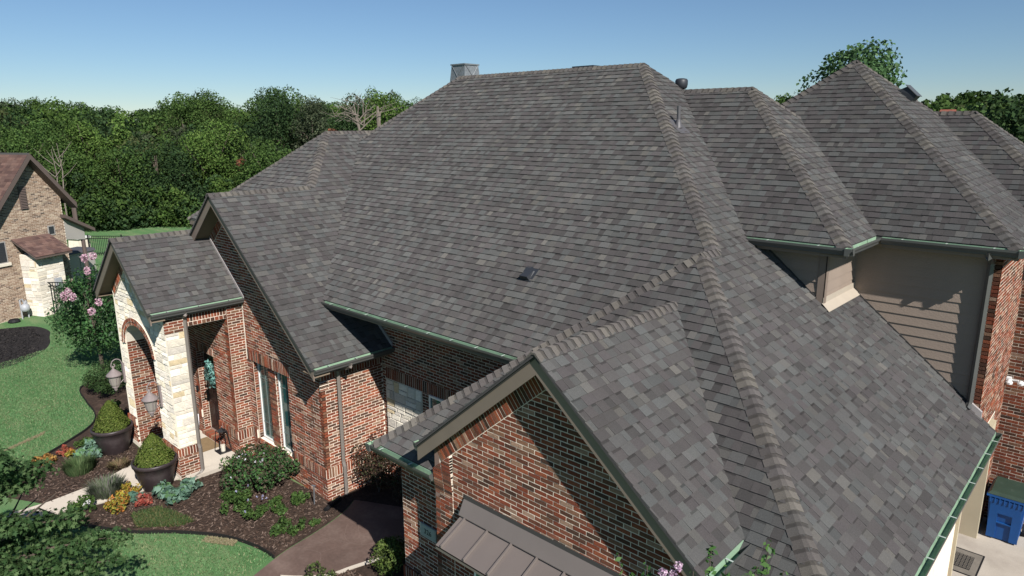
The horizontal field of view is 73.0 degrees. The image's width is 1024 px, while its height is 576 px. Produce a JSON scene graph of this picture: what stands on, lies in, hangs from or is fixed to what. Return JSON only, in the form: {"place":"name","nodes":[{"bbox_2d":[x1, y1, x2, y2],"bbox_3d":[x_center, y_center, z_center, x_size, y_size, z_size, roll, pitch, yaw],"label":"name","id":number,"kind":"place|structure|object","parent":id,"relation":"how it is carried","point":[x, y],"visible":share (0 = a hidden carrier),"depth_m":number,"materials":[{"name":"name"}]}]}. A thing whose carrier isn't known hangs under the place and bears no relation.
{"place":"outdoors","nodes":[
{"label":"outdoors","id":0,"kind":"place"},
{"bbox_2d":[0,153,94,322],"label":"tan brick house","id":1,"kind":"structure","parent":0,"point":[38,228],"depth_m":30.48,"materials":[{"name":"beige brick"}]},
{"bbox_2d":[0,241,11,266],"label":"window","id":2,"kind":"structure","parent":1,"relation":"in","point":[4,262],"depth_m":29.61,"materials":[{"name":"grey glass"}]},
{"bbox_2d":[47,225,55,234],"bbox_3d":[-21.074,-2.647,31.670,0.025,0.440,0.350,4,14,16],"label":"window","id":3,"kind":"structure","parent":1,"relation":"in","point":[51,229],"depth_m":31.66,"materials":[{"name":"grey plastic"}]},
{"bbox_2d":[68,208,90,247],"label":"stone pier","id":4,"kind":"structure","parent":0,"point":[74,242],"depth_m":44.60,"materials":[{"name":"beige stone"}]},
{"bbox_2d":[0,192,397,575],"bbox_3d":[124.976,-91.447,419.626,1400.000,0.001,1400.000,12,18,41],"label":"ground","id":5,"kind":"structure","parent":0,"point":[37,321],"depth_m":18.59,"materials":[{"name":"green plant"}]},
{"bbox_2d":[8,318,20,323],"bbox_3d":[-21.435,1.400,29.798,0.480,0.170,0.480,12,18,41],"label":"drain cover","id":6,"kind":"object","parent":5,"relation":"on","point":[14,320],"visible":1,"depth_m":29.69,"materials":[{"name":"grey metal"}]},
{"bbox_2d":[19,299,29,318],"bbox_3d":[-21.345,0.896,30.348,0.380,0.897,0.380,12,18,41],"label":"gas meter","id":7,"kind":"object","parent":5,"relation":"on","point":[25,306],"visible":1,"depth_m":30.23,"materials":[{"name":"grey paint"}]},
{"bbox_2d":[0,326,49,368],"bbox_3d":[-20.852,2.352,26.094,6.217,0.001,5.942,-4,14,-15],"label":"mulch bed","id":8,"kind":"object","parent":5,"relation":"on","point":[45,338],"visible":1,"depth_m":27.00,"materials":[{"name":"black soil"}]},
{"bbox_2d":[0,122,68,170],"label":"tree","id":9,"kind":"object","parent":5,"relation":"on","point":[11,146],"visible":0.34,"depth_m":56.62,"materials":[{"name":"green plant"}]},
{"bbox_2d":[41,150,66,187],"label":"bare tree","id":10,"kind":"object","parent":5,"relation":"on","point":[55,168],"visible":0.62,"depth_m":51.74,"materials":[{"name":"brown wood"}]},
{"bbox_2d":[46,142,75,215],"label":"bare tree","id":11,"kind":"object","parent":5,"relation":"on","point":[62,170],"visible":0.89,"depth_m":52.17,"materials":[{"name":"brown wood"}]},
{"bbox_2d":[0,445,139,575],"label":"oak tree","id":12,"kind":"object","parent":5,"relation":"on","point":[16,529],"visible":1,"depth_m":10.67,"materials":[{"name":"green plant"}]},
{"bbox_2d":[7,375,139,502],"bbox_3d":[-10.347,3.771,19.870,5.022,0.001,8.778,-5,14,-19],"label":"mulch bed","id":13,"kind":"object","parent":5,"relation":"on","point":[96,400],"visible":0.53,"depth_m":17.44,"materials":[{"name":"brown wood"}]},
{"bbox_2d":[31,453,56,464],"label":"coleus plant","id":14,"kind":"object","parent":13,"relation":"on","point":[49,456],"visible":0.48,"depth_m":17.20,"materials":[{"name":"orange plant"}]},
{"bbox_2d":[6,383,95,497],"bbox_3d":[-12.300,3.872,19.369,1.022,0.070,7.634,-5,14,-19],"label":"bed edging","id":15,"kind":"object","parent":13,"relation":"on","point":[73,437],"visible":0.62,"depth_m":19.02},
{"bbox_2d":[56,444,72,455],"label":"coleus plant","id":16,"kind":"object","parent":13,"relation":"on","point":[65,449],"visible":0.78,"depth_m":17.64,"materials":[{"name":"red plant"}]},
{"bbox_2d":[64,448,75,457],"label":"coleus plant","id":17,"kind":"object","parent":13,"relation":"on","point":[68,453],"visible":0.69,"depth_m":17.49,"materials":[{"name":"yellow plant"}]},
{"bbox_2d":[61,452,96,476],"bbox_3d":[-10.561,4.320,16.840,0.903,0.345,0.868,2,13,9],"label":"lavender plant","id":18,"kind":"object","parent":13,"relation":"on","point":[76,465],"visible":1,"depth_m":16.78,"materials":[{"name":"green plant"}]},
{"bbox_2d":[73,436,93,446],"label":"ground plant","id":19,"kind":"object","parent":13,"relation":"on","point":[82,441],"visible":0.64,"depth_m":18.20,"materials":[{"name":"green plant"}]},
{"bbox_2d":[73,438,102,458],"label":"lamb ear plant","id":20,"kind":"object","parent":13,"relation":"on","point":[90,447],"visible":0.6,"depth_m":17.53,"materials":[{"name":"green plant"}]},
{"bbox_2d":[81,359,125,394],"bbox_3d":[-12.594,2.783,21.614,1.481,1.170,1.459,12,18,41],"label":"boxwood shrub","id":21,"kind":"object","parent":13,"relation":"on","point":[101,384],"visible":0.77,"depth_m":21.37,"materials":[{"name":"green plant"}]},
{"bbox_2d":[90,400,133,455],"bbox_3d":[-10.292,3.534,17.809,0.980,1.405,0.992,12,18,41],"label":"planter","id":22,"kind":"object","parent":13,"relation":"on","point":[110,434],"visible":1,"depth_m":17.59,"materials":[{"name":"ceramic"}]},
{"bbox_2d":[111,399,123,417],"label":"leafy perennial","id":23,"kind":"object","parent":13,"relation":"on","point":[118,403],"visible":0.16,"depth_m":19.38,"materials":[{"name":"green plant"}]},
{"bbox_2d":[105,456,131,470],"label":"lavender plant","id":24,"kind":"object","parent":13,"relation":"on","point":[116,464],"visible":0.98,"depth_m":17.12,"materials":[{"name":"brown plant"}]},
{"bbox_2d":[41,144,109,202],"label":"tree","id":25,"kind":"object","parent":5,"relation":"on","point":[69,162],"visible":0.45,"depth_m":55.02,"materials":[{"name":"green plant"}]},
{"bbox_2d":[47,280,110,313],"bbox_3d":[-18.505,0.428,30.779,4.530,1.580,0.099,0,13,1],"label":"iron fence","id":26,"kind":"object","parent":5,"relation":"on","point":[61,292],"visible":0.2,"depth_m":30.76,"materials":[{"name":"black metal"}]},
{"bbox_2d":[44,252,119,368],"bbox_3d":[-14.190,0.841,23.304,2.550,4.280,2.959,-1,13,-1],"label":"crape myrtle","id":27,"kind":"object","parent":5,"relation":"on","point":[94,329],"visible":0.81,"depth_m":22.99,"materials":[{"name":"green plant"}]},
{"bbox_2d":[69,247,96,283],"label":"storage shed","id":28,"kind":"structure","parent":5,"relation":"on","point":[75,257],"depth_m":36.50,"materials":[{"name":"grey plastic"}]},
{"bbox_2d":[69,255,81,283],"bbox_3d":[-22.920,-0.897,36.173,0.030,1.520,0.840,4,14,16],"label":"shed door","id":29,"kind":"structure","parent":28,"relation":"in","point":[74,260],"depth_m":36.24,"materials":[{"name":"grey plastic"}]},
{"bbox_2d":[79,253,96,281],"bbox_3d":[-22.660,-1.096,37.011,0.030,1.520,0.840,4,14,16],"label":"shed door","id":30,"kind":"structure","parent":28,"relation":"in","point":[91,262],"depth_m":36.98,"materials":[{"name":"grey plastic"}]},
{"bbox_2d":[64,118,110,184],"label":"tree","id":31,"kind":"object","parent":5,"relation":"on","point":[89,143],"visible":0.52,"depth_m":59.89,"materials":[{"name":"green plant"}]},
{"bbox_2d":[7,465,178,520],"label":"front walk","id":32,"kind":"structure","parent":5,"relation":"on","point":[59,503],"depth_m":15.56,"materials":[{"name":"concrete"}]},
{"bbox_2d":[131,433,177,492],"bbox_3d":[-8.279,3.976,16.033,0.980,1.343,0.980,12,18,41],"label":"planter","id":33,"kind":"object","parent":32,"relation":"on","point":[153,462],"visible":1,"depth_m":15.79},
{"bbox_2d":[87,234,124,254],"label":"iron fence","id":34,"kind":"object","parent":5,"relation":"on","point":[93,238],"visible":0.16,"depth_m":44.93,"materials":[{"name":"black metal"}]},
{"bbox_2d":[81,144,155,205],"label":"tree","id":35,"kind":"object","parent":5,"relation":"on","point":[112,158],"visible":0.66,"depth_m":56.70,"materials":[{"name":"green plant"}]},
{"bbox_2d":[4,399,237,545],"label":"dry grass","id":36,"kind":"structure","parent":5,"relation":"on","point":[231,542],"depth_m":14.07,"materials":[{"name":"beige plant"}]},
{"bbox_2d":[109,137,204,207],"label":"tree","id":37,"kind":"object","parent":5,"relation":"on","point":[178,170],"visible":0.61,"depth_m":59.00,"materials":[{"name":"green plant"}]},
{"bbox_2d":[40,508,274,558],"bbox_3d":[-7.475,5.030,14.367,6.000,0.070,0.396,3,14,14],"label":"bed edging","id":38,"kind":"object","parent":5,"relation":"on","point":[196,533],"visible":0.83,"depth_m":14.28,"materials":[{"name":"grey concrete"}]},
{"bbox_2d":[154,92,206,191],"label":"tree","id":39,"kind":"object","parent":5,"relation":"on","point":[185,113],"visible":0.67,"depth_m":71.93,"materials":[{"name":"green plant"}]},
{"bbox_2d":[17,405,362,575],"bbox_3d":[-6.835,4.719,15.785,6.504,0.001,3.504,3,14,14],"label":"mulch bed","id":40,"kind":"object","parent":5,"relation":"on","point":[341,505],"visible":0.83,"depth_m":15.04,"materials":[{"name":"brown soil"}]},
{"bbox_2d":[66,494,96,512],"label":"leafy plant","id":41,"kind":"object","parent":40,"relation":"on","point":[85,501],"visible":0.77,"depth_m":15.06,"materials":[{"name":"green plant"}]},
{"bbox_2d":[80,471,126,499],"bbox_3d":[-9.272,4.548,15.747,1.018,0.391,1.074,12,18,41],"label":"lavender plant","id":42,"kind":"object","parent":40,"relation":"on","point":[107,486],"visible":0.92,"depth_m":15.74,"materials":[{"name":"green plant"}]},
{"bbox_2d":[103,494,130,514],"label":"coleus plant","id":43,"kind":"object","parent":40,"relation":"on","point":[123,500],"visible":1,"depth_m":15.12,"materials":[{"name":"yellow plant"}]},
{"bbox_2d":[115,481,141,496],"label":"coleus plant","id":44,"kind":"object","parent":40,"relation":"on","point":[126,485],"visible":0.75,"depth_m":15.71,"materials":[{"name":"yellow plant"}]},
{"bbox_2d":[128,490,144,502],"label":"lamb ear plant","id":45,"kind":"object","parent":40,"relation":"on","point":[132,494],"visible":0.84,"depth_m":15.46,"materials":[{"name":"green plant"}]},
{"bbox_2d":[134,493,152,506],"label":"coleus plant","id":46,"kind":"object","parent":40,"relation":"on","point":[147,500],"visible":1,"depth_m":15.30,"materials":[{"name":"red plant"}]},
{"bbox_2d":[130,505,194,527],"bbox_3d":[-7.538,4.918,14.791,1.447,0.090,1.035,12,18,41],"label":"thyme patch","id":47,"kind":"object","parent":40,"relation":"on","point":[144,518],"visible":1,"depth_m":14.78,"materials":[{"name":"green plant"}]},
{"bbox_2d":[151,476,202,505],"bbox_3d":[-7.609,4.528,15.734,1.002,0.395,0.984,8,15,30],"label":"lamb ear plant","id":48,"kind":"object","parent":40,"relation":"on","point":[168,492],"visible":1,"depth_m":15.51,"materials":[{"name":"green plant"}]},
{"bbox_2d":[219,489,251,514],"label":"salvia plant","id":49,"kind":"object","parent":40,"relation":"on","point":[237,497],"visible":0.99,"depth_m":15.11,"materials":[{"name":"green plant"}]},
{"bbox_2d":[219,480,253,504],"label":"salvia plant","id":50,"kind":"object","parent":40,"relation":"on","point":[226,494],"visible":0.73,"depth_m":15.42,"materials":[{"name":"green plant"}]},
{"bbox_2d":[223,457,249,474],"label":"lime plant","id":51,"kind":"object","parent":40,"relation":"on","point":[233,467],"visible":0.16,"depth_m":16.62,"materials":[{"name":"green plant"}]},
{"bbox_2d":[240,495,269,520],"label":"salvia plant","id":52,"kind":"object","parent":40,"relation":"on","point":[247,513],"visible":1,"depth_m":14.75,"materials":[{"name":"green plant"}]},
{"bbox_2d":[219,443,300,492],"bbox_3d":[-5.811,4.162,15.912,1.597,1.046,1.688,12,18,41],"label":"abelia bush","id":53,"kind":"object","parent":40,"relation":"on","point":[279,463],"visible":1,"depth_m":15.74,"materials":[{"name":"green plant"}]},
{"bbox_2d":[268,494,282,506],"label":"salvia plant","id":54,"kind":"object","parent":40,"relation":"on","point":[274,501],"visible":0.94,"depth_m":15.27,"materials":[{"name":"green plant"}]},
{"bbox_2d":[271,502,287,514],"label":"salvia plant","id":55,"kind":"object","parent":40,"relation":"on","point":[278,508],"visible":1,"depth_m":14.96,"materials":[{"name":"green plant"}]},
{"bbox_2d":[269,516,305,536],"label":"salvia plant","id":56,"kind":"object","parent":40,"relation":"on","point":[276,528],"visible":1,"depth_m":14.26,"materials":[{"name":"green plant"}]},
{"bbox_2d":[290,490,309,505],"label":"salvia plant","id":57,"kind":"object","parent":40,"relation":"on","point":[300,495],"visible":1,"depth_m":15.40,"materials":[{"name":"green plant"}]},
{"bbox_2d":[312,485,315,503],"bbox_3d":[-4.377,4.582,15.326,0.090,0.473,0.046,3,14,16],"label":"metal stake","id":58,"kind":"object","parent":40,"relation":"on","point":[314,492],"visible":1,"depth_m":15.30,"materials":[{"name":"metal"}]},
{"bbox_2d":[309,518,320,526],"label":"salvia plant","id":59,"kind":"object","parent":40,"relation":"on","point":[314,522],"visible":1,"depth_m":14.55,"materials":[{"name":"green plant"}]},
{"bbox_2d":[324,495,341,511],"bbox_3d":[-3.962,4.768,15.315,0.108,0.104,0.539,5,14,20],"label":"drain pipe","id":60,"kind":"object","parent":40,"relation":"on","point":[333,503],"visible":1,"depth_m":15.26,"materials":[{"name":"black plastic"}]},
{"bbox_2d":[177,88,243,134],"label":"tree","id":61,"kind":"object","parent":5,"relation":"on","point":[210,102],"visible":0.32,"depth_m":74.47,"materials":[{"name":"green plant"}]},
{"bbox_2d":[0,84,421,230],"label":"woodland","id":62,"kind":"object","parent":5,"relation":"on","point":[116,128],"visible":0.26,"depth_m":63.60,"materials":[{"name":"green plant"}]},
{"bbox_2d":[170,117,255,193],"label":"tree","id":63,"kind":"object","parent":5,"relation":"on","point":[197,135],"visible":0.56,"depth_m":60.86,"materials":[{"name":"green plant"}]},
{"bbox_2d":[236,156,244,174],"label":"dying sapling","id":64,"kind":"object","parent":5,"relation":"on","point":[239,161],"visible":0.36,"depth_m":58.65,"materials":[{"name":"brown plant"}]},
{"bbox_2d":[232,136,295,184],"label":"tree","id":65,"kind":"object","parent":5,"relation":"on","point":[250,168],"visible":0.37,"depth_m":57.53,"materials":[{"name":"green plant"}]},
{"bbox_2d":[245,88,308,152],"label":"tree","id":66,"kind":"object","parent":5,"relation":"on","point":[278,117],"visible":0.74,"depth_m":67.33,"materials":[{"name":"green plant"}]},
{"bbox_2d":[288,95,331,148],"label":"tree","id":67,"kind":"object","parent":5,"relation":"on","point":[316,116],"visible":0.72,"depth_m":66.84,"materials":[{"name":"green plant"}]},
{"bbox_2d":[330,93,374,130],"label":"bare tree","id":68,"kind":"object","parent":5,"relation":"on","point":[343,124],"visible":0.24,"depth_m":67.40,"materials":[{"name":"green plant"}]},
{"bbox_2d":[321,93,399,130],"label":"dead tree","id":69,"kind":"object","parent":5,"relation":"on","point":[377,115],"visible":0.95,"depth_m":49.33,"materials":[{"name":"brown wood"}]},
{"bbox_2d":[341,476,402,506],"bbox_3d":[-2.062,4.916,14.819,3.900,0.001,1.450,12,18,41],"label":"mulch bed","id":70,"kind":"object","parent":5,"relation":"on","point":[368,492],"visible":0.38,"depth_m":15.73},
{"bbox_2d":[350,428,394,491],"bbox_3d":[-3.027,3.923,15.706,1.197,1.572,1.104,-8,15,-30],"label":"barberry shrub","id":71,"kind":"object","parent":70,"relation":"on","point":[372,470],"visible":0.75,"depth_m":15.60,"materials":[{"name":"brown plant"}]},
{"bbox_2d":[375,460,402,502],"bbox_3d":[-2.265,4.191,15.293,1.169,1.234,1.232,12,18,41],"label":"barberry shrub","id":72,"kind":"object","parent":70,"relation":"on","point":[399,482],"visible":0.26,"depth_m":15.12,"materials":[{"name":"brown plant"}]},
{"bbox_2d":[341,557,405,575],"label":"mulch bed","id":73,"kind":"object","parent":5,"relation":"on","point":[368,570],"visible":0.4,"depth_m":13.07,"materials":[{"name":"brown soil"}]},
{"bbox_2d":[304,560,336,575],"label":"plant","id":74,"kind":"object","parent":73,"relation":"on","point":[313,566],"visible":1,"depth_m":12.87,"materials":[{"name":"green plant"}]},
{"bbox_2d":[369,535,405,575],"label":"boxwood shrub","id":75,"kind":"object","parent":73,"relation":"on","point":[393,548],"visible":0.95,"depth_m":12.90,"materials":[{"name":"green plant"}]},
{"bbox_2d":[357,89,408,130],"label":"tree","id":76,"kind":"object","parent":5,"relation":"on","point":[380,103],"visible":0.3,"depth_m":65.96,"materials":[{"name":"green plant"}]},
{"bbox_2d":[93,60,1023,575],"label":"brick house","id":77,"kind":"structure","parent":5,"relation":"on","point":[583,320],"depth_m":12.45,"materials":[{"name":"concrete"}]},
{"bbox_2d":[204,358,215,387],"bbox_3d":[-7.866,2.235,18.068,0.714,0.808,0.214,12,18,41],"label":"wreath","id":78,"kind":"object","parent":77,"relation":"attached to","point":[209,367],"visible":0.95,"depth_m":17.99,"materials":[{"name":"green plant"}]},
{"bbox_2d":[201,437,218,451],"bbox_3d":[-8.019,4.083,18.068,0.800,0.016,0.480,12,18,41],"label":"doormat","id":79,"kind":"object","parent":77,"relation":"on","point":[207,443],"visible":0.57,"depth_m":18.04,"materials":[{"name":"beige fabric"}]},
{"bbox_2d":[203,352,219,429],"bbox_3d":[-7.858,2.757,18.273,1.020,2.300,0.172,12,18,41],"label":"door","id":80,"kind":"structure","parent":77,"relation":"in","point":[211,393],"depth_m":18.50,"materials":[{"name":"metal"}]},
{"bbox_2d":[215,426,231,454],"bbox_3d":[-7.384,3.819,17.624,0.322,0.725,0.322,12,18,41],"label":"floor lantern","id":81,"kind":"object","parent":77,"relation":"on","point":[223,449],"visible":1,"depth_m":17.63,"materials":[{"name":"black metal"}]},
{"bbox_2d":[257,363,274,442],"bbox_3d":[-6.022,2.800,17.052,0.645,2.040,0.075,12,18,41],"label":"window","id":82,"kind":"structure","parent":77,"relation":"in","point":[263,375],"depth_m":17.13,"materials":[{"name":"white plastic"}]},
{"bbox_2d":[277,372,292,453],"bbox_3d":[-5.308,2.949,16.408,0.650,2.040,0.075,12,18,41],"label":"window","id":83,"kind":"structure","parent":77,"relation":"in","point":[282,380],"depth_m":16.51,"materials":[{"name":"white plastic"}]},
{"bbox_2d":[429,395,443,408],"bbox_3d":[-1.462,3.138,14.873,0.875,1.560,0.075,12,18,41],"label":"window","id":84,"kind":"structure","parent":77,"relation":"in","point":[433,400],"depth_m":14.93,"materials":[{"name":"white plastic"}]},
{"bbox_2d":[615,540,787,575],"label":"crape myrtle","id":85,"kind":"object","parent":5,"relation":"on","point":[764,564],"visible":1,"depth_m":4.82,"materials":[{"name":"green plant"}]},
{"bbox_2d":[774,93,793,103],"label":"round tree","id":86,"kind":"object","parent":5,"relation":"on","point":[782,98],"visible":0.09,"depth_m":78.99,"materials":[{"name":"green plant"}]},
{"bbox_2d":[794,36,907,91],"bbox_3d":[15.579,-5.326,32.175,5.241,11.902,5.548,12,18,41],"label":"cottonwood tree","id":87,"kind":"object","parent":5,"relation":"on","point":[881,66],"visible":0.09,"depth_m":30.19,"materials":[{"name":"green plant"}]},
{"bbox_2d":[776,90,1023,129],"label":"woodland","id":88,"kind":"object","parent":5,"relation":"on","point":[964,101],"visible":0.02,"depth_m":119.83,"materials":[{"name":"green plant"}]},
{"bbox_2d":[969,87,1023,142],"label":"dark tree","id":89,"kind":"object","parent":5,"relation":"on","point":[1016,112],"visible":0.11,"depth_m":25.89,"materials":[{"name":"green plant"}]},
{"bbox_2d":[254,500,404,575],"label":"stained path","id":90,"kind":"structure","parent":0,"point":[378,521],"depth_m":13.99,"materials":[{"name":"concrete"}]},
{"bbox_2d":[294,519,375,558],"bbox_3d":[-3.567,5.128,13.960,1.254,0.001,1.411,12,18,41],"label":"path vein","id":91,"kind":"object","parent":90,"relation":"on","point":[342,541],"visible":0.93,"depth_m":13.97,"materials":[{"name":"concrete"}]},
{"bbox_2d":[280,552,401,575],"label":"path kerb","id":92,"kind":"structure","parent":90,"relation":"on","point":[354,566],"depth_m":13.15,"materials":[{"name":"concrete"}]},
{"bbox_2d":[0,0,1023,114],"label":"sky","id":93,"kind":"structure","parent":0,"point":[130,55],"materials":[{"name":"blue"}]},
{"bbox_2d":[940,109,955,111],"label":"house","id":94,"kind":"structure","parent":0,"point":[948,110],"depth_m":51.18,"materials":[{"name":"brick"}]},
{"bbox_2d":[952,517,1023,575],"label":"driveway","id":95,"kind":"structure","parent":0,"point":[1003,558],"depth_m":13.52,"materials":[{"name":"concrete"}]},
{"bbox_2d":[953,547,984,575],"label":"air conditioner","id":96,"kind":"object","parent":95,"relation":"on","point":[967,562],"visible":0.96,"depth_m":13.20,"materials":[{"name":"beige metal"}]},
{"bbox_2d":[985,476,1023,544],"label":"recycling bin","id":97,"kind":"object","parent":95,"relation":"on","point":[1005,519],"visible":1,"depth_m":13.76,"materials":[{"name":"blue plastic"}]}
]}

